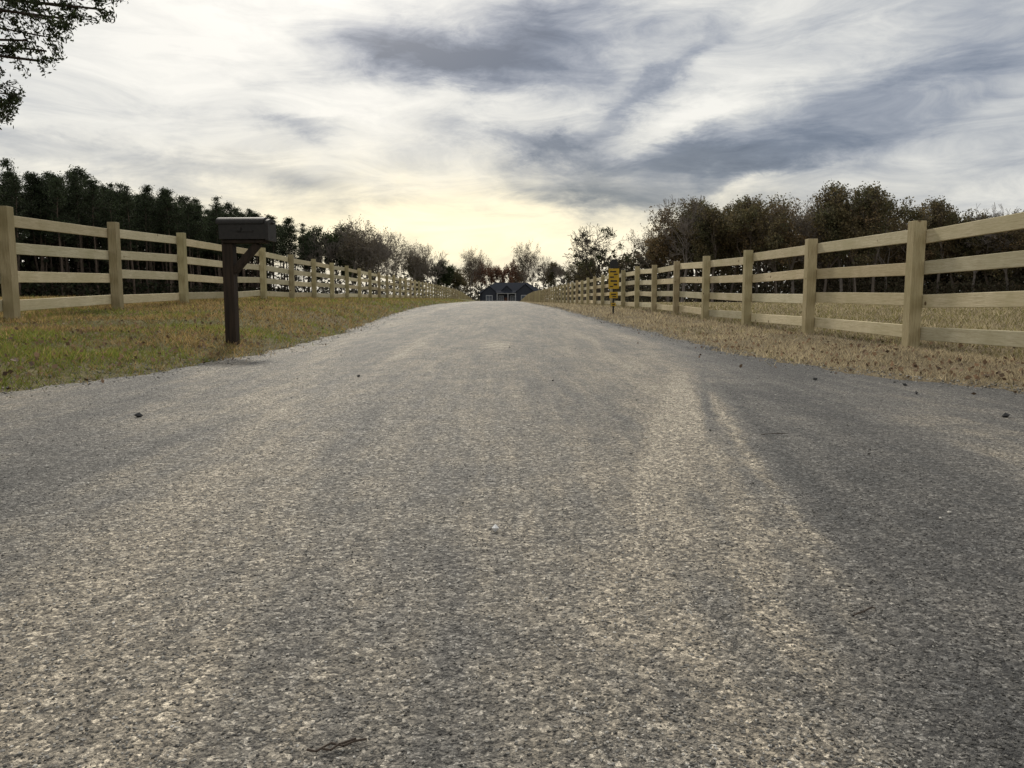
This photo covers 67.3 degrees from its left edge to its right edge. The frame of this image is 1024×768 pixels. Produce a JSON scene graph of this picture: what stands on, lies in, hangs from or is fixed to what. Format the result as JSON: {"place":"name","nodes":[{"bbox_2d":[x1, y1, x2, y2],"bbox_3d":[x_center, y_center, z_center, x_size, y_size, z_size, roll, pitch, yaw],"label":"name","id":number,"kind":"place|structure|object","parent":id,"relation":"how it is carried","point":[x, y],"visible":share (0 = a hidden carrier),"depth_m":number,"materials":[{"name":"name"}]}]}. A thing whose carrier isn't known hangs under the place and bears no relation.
{"place":"outdoors","nodes":[
{"label":"outdoors","id":0,"kind":"place"},
{"bbox_2d":[0,301,1023,767],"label":"asphalt road","id":1,"kind":"structure","parent":0,"point":[500,329],"depth_m":1.51,"materials":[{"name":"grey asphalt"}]},
{"bbox_2d":[0,295,1023,393],"bbox_3d":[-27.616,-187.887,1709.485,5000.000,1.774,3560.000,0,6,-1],"label":"ground","id":2,"kind":"structure","parent":0,"point":[123,373],"depth_m":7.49,"materials":[{"name":"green plant"}]},
{"bbox_2d":[0,0,127,129],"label":"cedar tree","id":3,"kind":"object","parent":2,"relation":"on","point":[13,99],"visible":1,"depth_m":6.66,"materials":[{"name":"green plant"}]},
{"bbox_2d":[0,158,321,297],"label":"pine forest","id":4,"kind":"object","parent":2,"relation":"on","point":[52,197],"visible":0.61,"depth_m":128.68,"materials":[{"name":"green plant"}]},
{"bbox_2d":[0,206,471,319],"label":"wooden fence","id":5,"kind":"object","parent":2,"relation":"on","point":[12,304],"visible":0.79,"depth_m":12.60,"materials":[{"name":"brown wood"}]},
{"bbox_2d":[215,217,275,344],"bbox_3d":[-2.552,-0.900,7.492,0.530,1.417,0.227,0,6,3],"label":"mailbox","id":6,"kind":"object","parent":2,"relation":"on","point":[255,232],"visible":0.97,"depth_m":7.41,"materials":[{"name":"brown wood"}]},
{"bbox_2d":[265,219,275,241],"bbox_3d":[-2.326,-1.482,7.417,0.028,0.210,0.215,0,6,3],"label":"door","id":7,"kind":"structure","parent":6,"relation":"in","point":[270,229],"depth_m":7.37,"materials":[{"name":"brown metal"}]},
{"bbox_2d":[297,225,330,292],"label":"evergreen tree","id":8,"kind":"object","parent":2,"relation":"on","point":[319,229],"visible":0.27,"depth_m":210.12,"materials":[{"name":"green plant"}]},
{"bbox_2d":[295,229,341,292],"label":"bare tree","id":9,"kind":"object","parent":2,"relation":"on","point":[321,253],"visible":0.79,"depth_m":199.44,"materials":[{"name":"brown plant"}]},
{"bbox_2d":[321,224,364,293],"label":"evergreen tree","id":10,"kind":"object","parent":2,"relation":"on","point":[337,262],"visible":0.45,"depth_m":204.80,"materials":[{"name":"green plant"}]},
{"bbox_2d":[342,251,367,293],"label":"evergreen tree","id":11,"kind":"object","parent":2,"relation":"on","point":[354,276],"visible":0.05,"depth_m":227.38,"materials":[{"name":"green plant"}]},
{"bbox_2d":[333,214,384,293],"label":"bare tree","id":12,"kind":"object","parent":2,"relation":"on","point":[347,243],"visible":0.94,"depth_m":195.54,"materials":[{"name":"brown plant"}]},
{"bbox_2d":[355,246,388,294],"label":"autumn tree","id":13,"kind":"object","parent":2,"relation":"on","point":[371,267],"visible":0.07,"depth_m":229.72,"materials":[{"name":"brown plant"}]},
{"bbox_2d":[341,224,407,294],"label":"bare tree","id":14,"kind":"object","parent":2,"relation":"on","point":[373,258],"visible":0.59,"depth_m":201.52,"materials":[{"name":"brown plant"}]},
{"bbox_2d":[358,231,398,293],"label":"bare tree","id":15,"kind":"object","parent":2,"relation":"on","point":[364,267],"visible":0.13,"depth_m":212.66,"materials":[{"name":"brown plant"}]},
{"bbox_2d":[363,233,407,297],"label":"bare tree","id":16,"kind":"object","parent":2,"relation":"on","point":[386,255],"visible":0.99,"depth_m":195.02,"materials":[{"name":"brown plant"}]},
{"bbox_2d":[383,248,418,294],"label":"bare tree","id":17,"kind":"object","parent":2,"relation":"on","point":[398,268],"visible":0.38,"depth_m":211.47,"materials":[{"name":"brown plant"}]},
{"bbox_2d":[397,244,431,295],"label":"bare tree","id":18,"kind":"object","parent":2,"relation":"on","point":[428,263],"visible":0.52,"depth_m":211.74,"materials":[{"name":"brown plant"}]},
{"bbox_2d":[400,242,436,295],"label":"bare tree","id":19,"kind":"object","parent":2,"relation":"on","point":[411,259],"visible":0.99,"depth_m":206.42,"materials":[{"name":"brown plant"}]},
{"bbox_2d":[407,256,430,289],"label":"evergreen tree","id":20,"kind":"object","parent":2,"relation":"on","point":[409,273],"visible":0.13,"depth_m":232.10,"materials":[{"name":"green plant"}]},
{"bbox_2d":[415,250,448,287],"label":"bare tree","id":21,"kind":"object","parent":2,"relation":"on","point":[431,268],"visible":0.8,"depth_m":217.90,"materials":[{"name":"brown plant"}]},
{"bbox_2d":[430,260,455,292],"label":"evergreen tree","id":22,"kind":"object","parent":2,"relation":"on","point":[445,279],"visible":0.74,"depth_m":221.38,"materials":[{"name":"green plant"}]},
{"bbox_2d":[441,267,468,292],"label":"autumn tree","id":23,"kind":"object","parent":2,"relation":"on","point":[458,281],"visible":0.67,"depth_m":229.65,"materials":[{"name":"green plant"}]},
{"bbox_2d":[460,265,482,289],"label":"autumn tree","id":24,"kind":"object","parent":2,"relation":"on","point":[469,280],"visible":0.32,"depth_m":258.35,"materials":[{"name":"brown plant"}]},
{"bbox_2d":[459,248,486,295],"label":"bare tree","id":25,"kind":"object","parent":2,"relation":"on","point":[469,263],"visible":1,"depth_m":236.89,"materials":[{"name":"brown plant"}]},
{"bbox_2d":[469,253,494,288],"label":"bare tree","id":26,"kind":"object","parent":2,"relation":"on","point":[490,264],"visible":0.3,"depth_m":246.93,"materials":[{"name":"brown plant"}]},
{"bbox_2d":[473,260,500,286],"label":"autumn tree","id":27,"kind":"object","parent":2,"relation":"on","point":[491,275],"visible":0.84,"depth_m":240.15,"materials":[{"name":"brown plant"}]},
{"bbox_2d":[491,257,524,282],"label":"autumn tree","id":28,"kind":"object","parent":2,"relation":"on","point":[504,273],"visible":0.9,"depth_m":237.61,"materials":[{"name":"brown plant"}]},
{"bbox_2d":[480,293,541,300],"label":"walls","id":29,"kind":"structure","parent":2,"relation":"on","point":[494,296],"depth_m":193.31,"materials":[{"name":"blue"}]},
{"bbox_2d":[486,293,525,300],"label":"window frames and columns","id":30,"kind":"structure","parent":29,"relation":"on","point":[507,293],"depth_m":192.73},
{"bbox_2d":[486,296,524,300],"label":"windows","id":31,"kind":"structure","parent":30,"relation":"on","point":[488,298],"depth_m":194.18,"materials":[{"name":"grey glass"}]},
{"bbox_2d":[482,285,533,292],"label":"gable ends","id":32,"kind":"object","parent":29,"relation":"on","point":[524,289],"visible":0.92,"depth_m":192.73,"materials":[{"name":"blue"}]},
{"bbox_2d":[479,283,541,292],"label":"roof","id":33,"kind":"structure","parent":29,"relation":"on","point":[495,287],"depth_m":196.54,"materials":[{"name":"tile"}]},
{"bbox_2d":[496,291,515,292],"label":"porch roof","id":34,"kind":"structure","parent":33,"relation":"attached to","point":[505,291],"depth_m":193.02,"materials":[{"name":"grey"}]},
{"bbox_2d":[509,270,528,282],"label":"autumn tree","id":35,"kind":"object","parent":2,"relation":"on","point":[520,280],"visible":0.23,"depth_m":245.55,"materials":[{"name":"brown plant"}]},
{"bbox_2d":[511,241,540,282],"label":"bare tree","id":36,"kind":"object","parent":2,"relation":"on","point":[526,258],"visible":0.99,"depth_m":231.85,"materials":[{"name":"brown plant"}]},
{"bbox_2d":[518,256,540,284],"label":"bare tree","id":37,"kind":"object","parent":2,"relation":"on","point":[531,279],"visible":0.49,"depth_m":242.90,"materials":[{"name":"brown plant"}]},
{"bbox_2d":[530,256,551,287],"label":"bare tree","id":38,"kind":"object","parent":2,"relation":"on","point":[545,269],"visible":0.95,"depth_m":238.36,"materials":[{"name":"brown plant"}]},
{"bbox_2d":[538,261,569,286],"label":"autumn tree","id":39,"kind":"object","parent":2,"relation":"on","point":[550,278],"visible":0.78,"depth_m":246.17,"materials":[{"name":"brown plant"}]},
{"bbox_2d":[552,260,575,289],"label":"bare tree","id":40,"kind":"object","parent":2,"relation":"on","point":[561,274],"visible":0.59,"depth_m":239.23,"materials":[{"name":"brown plant"}]},
{"bbox_2d":[563,264,585,286],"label":"autumn tree","id":41,"kind":"object","parent":2,"relation":"on","point":[568,279],"visible":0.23,"depth_m":231.92,"materials":[{"name":"brown plant"}]},
{"bbox_2d":[574,256,603,299],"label":"autumn tree","id":42,"kind":"object","parent":2,"relation":"on","point":[586,273],"visible":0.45,"depth_m":176.74,"materials":[{"name":"brown plant"}]},
{"bbox_2d":[562,223,630,300],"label":"oak tree","id":43,"kind":"object","parent":2,"relation":"on","point":[591,251],"visible":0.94,"depth_m":139.63,"materials":[{"name":"green plant"}]},
{"bbox_2d":[608,260,618,313],"bbox_3d":[2.628,-2.436,19.912,0.270,1.525,0.068,0,6,-1],"label":"yellow roadside sign","id":44,"kind":"object","parent":2,"relation":"on","point":[613,282],"visible":0.97,"depth_m":19.86,"materials":[{"name":"metal"}]},
{"bbox_2d":[607,255,634,277],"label":"autumn tree","id":45,"kind":"object","parent":2,"relation":"on","point":[631,258],"visible":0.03,"depth_m":166.86,"materials":[{"name":"brown plant"}]},
{"bbox_2d":[271,245,1023,301],"bbox_3d":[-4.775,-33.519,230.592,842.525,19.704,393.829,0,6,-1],"label":"undergrowth","id":46,"kind":"object","parent":2,"relation":"on","point":[895,284],"visible":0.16,"depth_m":145.38,"materials":[{"name":"brown plant"}]},
{"bbox_2d":[624,223,671,278],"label":"bare tree","id":47,"kind":"object","parent":2,"relation":"on","point":[642,252],"visible":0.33,"depth_m":128.39,"materials":[{"name":"brown plant"}]},
{"bbox_2d":[643,205,700,301],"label":"autumn tree","id":48,"kind":"object","parent":2,"relation":"on","point":[656,244],"visible":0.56,"depth_m":121.85,"materials":[{"name":"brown plant"}]},
{"bbox_2d":[652,197,723,301],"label":"bare tree","id":49,"kind":"object","parent":2,"relation":"on","point":[682,226],"visible":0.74,"depth_m":117.37,"materials":[{"name":"brown plant"}]},
{"bbox_2d":[665,216,719,287],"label":"autumn tree","id":50,"kind":"object","parent":2,"relation":"on","point":[682,271],"visible":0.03,"depth_m":136.38,"materials":[{"name":"brown plant"}]},
{"bbox_2d":[658,195,729,301],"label":"autumn tree","id":51,"kind":"object","parent":2,"relation":"on","point":[687,213],"visible":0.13,"depth_m":120.61,"materials":[{"name":"brown plant"}]},
{"bbox_2d":[677,203,738,301],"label":"autumn tree","id":52,"kind":"object","parent":2,"relation":"on","point":[705,243],"visible":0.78,"depth_m":115.33,"materials":[{"name":"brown plant"}]},
{"bbox_2d":[699,254,740,301],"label":"autumn tree","id":53,"kind":"object","parent":2,"relation":"on","point":[731,271],"visible":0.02,"depth_m":137.68,"materials":[{"name":"brown plant"}]},
{"bbox_2d":[712,200,763,301],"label":"autumn tree","id":54,"kind":"object","parent":2,"relation":"on","point":[730,253],"visible":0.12,"depth_m":121.44,"materials":[{"name":"brown plant"}]},
{"bbox_2d":[718,194,792,266],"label":"autumn tree","id":55,"kind":"object","parent":2,"relation":"on","point":[747,209],"visible":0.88,"depth_m":111.08,"materials":[{"name":"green plant"}]},
{"bbox_2d":[720,210,800,293],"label":"autumn tree","id":56,"kind":"object","parent":2,"relation":"on","point":[779,265],"visible":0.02,"depth_m":136.84,"materials":[{"name":"brown plant"}]},
{"bbox_2d":[721,198,805,293],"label":"autumn tree","id":57,"kind":"object","parent":2,"relation":"on","point":[793,238],"visible":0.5,"depth_m":113.46,"materials":[{"name":"brown plant"}]},
{"bbox_2d":[743,214,799,293],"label":"bare tree","id":58,"kind":"object","parent":2,"relation":"on","point":[757,265],"visible":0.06,"depth_m":121.43,"materials":[{"name":"brown plant"}]},
{"bbox_2d":[521,212,1023,347],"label":"wooden fence","id":59,"kind":"object","parent":2,"relation":"on","point":[916,267],"visible":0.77,"depth_m":9.47,"materials":[{"name":"brown wood"}]},
{"bbox_2d":[761,192,829,293],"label":"bare tree","id":60,"kind":"object","parent":2,"relation":"on","point":[807,225],"visible":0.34,"depth_m":117.55,"materials":[{"name":"brown plant"}]},
{"bbox_2d":[792,254,846,283],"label":"autumn tree","id":61,"kind":"object","parent":2,"relation":"on","point":[819,261],"visible":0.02,"depth_m":141.64,"materials":[{"name":"brown plant"}]},
{"bbox_2d":[790,207,849,269],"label":"autumn tree","id":62,"kind":"object","parent":2,"relation":"on","point":[797,265],"visible":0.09,"depth_m":124.75,"materials":[{"name":"brown plant"}]},
{"bbox_2d":[794,186,860,291],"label":"bare tree","id":63,"kind":"object","parent":2,"relation":"on","point":[840,279],"visible":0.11,"depth_m":119.99,"materials":[{"name":"brown plant"}]},
{"bbox_2d":[800,201,885,291],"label":"autumn tree","id":64,"kind":"object","parent":2,"relation":"on","point":[848,262],"depth_m":137.19,"materials":[{"name":"brown plant"}]},
{"bbox_2d":[798,202,890,291],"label":"autumn tree","id":65,"kind":"object","parent":2,"relation":"on","point":[867,219],"visible":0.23,"depth_m":114.12,"materials":[{"name":"brown plant"}]},
{"bbox_2d":[807,178,892,292],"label":"autumn tree","id":66,"kind":"object","parent":2,"relation":"on","point":[835,224],"visible":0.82,"depth_m":113.75,"materials":[{"name":"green plant"}]},
{"bbox_2d":[857,205,907,292],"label":"tree","id":67,"kind":"object","parent":2,"relation":"on","point":[879,259],"visible":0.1,"depth_m":125.33,"materials":[{"name":"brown plant"}]},
{"bbox_2d":[848,181,936,292],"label":"autumn tree","id":68,"kind":"object","parent":2,"relation":"on","point":[886,206],"visible":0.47,"depth_m":116.13,"materials":[{"name":"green plant"}]},
{"bbox_2d":[877,221,928,285],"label":"autumn tree","id":69,"kind":"object","parent":2,"relation":"on","point":[894,261],"visible":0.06,"depth_m":132.81,"materials":[{"name":"brown plant"}]},
{"bbox_2d":[879,207,950,263],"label":"autumn tree","id":70,"kind":"object","parent":2,"relation":"on","point":[928,253],"visible":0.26,"depth_m":125.81,"materials":[{"name":"brown plant"}]},
{"bbox_2d":[904,195,995,293],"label":"autumn tree","id":71,"kind":"object","parent":2,"relation":"on","point":[940,209],"visible":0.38,"depth_m":123.78,"materials":[{"name":"brown plant"}]},
{"bbox_2d":[933,210,987,292],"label":"autumn tree","id":72,"kind":"object","parent":2,"relation":"on","point":[956,246],"visible":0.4,"depth_m":126.13,"materials":[{"name":"brown plant"}]},
{"bbox_2d":[950,202,1019,292],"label":"bare tree","id":73,"kind":"object","parent":2,"relation":"on","point":[975,272],"visible":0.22,"depth_m":123.92,"materials":[{"name":"brown plant"}]},
{"bbox_2d":[954,209,1018,291],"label":"autumn tree","id":74,"kind":"object","parent":2,"relation":"on","point":[1009,270],"visible":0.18,"depth_m":124.94,"materials":[{"name":"brown plant"}]},
{"bbox_2d":[964,208,1023,290],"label":"bare tree","id":75,"kind":"object","parent":2,"relation":"on","point":[1005,271],"visible":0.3,"depth_m":122.75,"materials":[{"name":"brown plant"}]},
{"bbox_2d":[987,229,1023,252],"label":"autumn tree","id":76,"kind":"object","parent":2,"relation":"on","point":[1020,240],"visible":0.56,"depth_m":120.06,"materials":[{"name":"brown plant"}]},
{"bbox_2d":[0,0,1023,298],"label":"sky","id":77,"kind":"structure","parent":0,"point":[450,126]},
{"bbox_2d":[520,301,1023,390],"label":"dry grass","id":78,"kind":"structure","parent":0,"point":[998,318],"depth_m":10.39,"materials":[{"name":"beige plant"}]}
]}

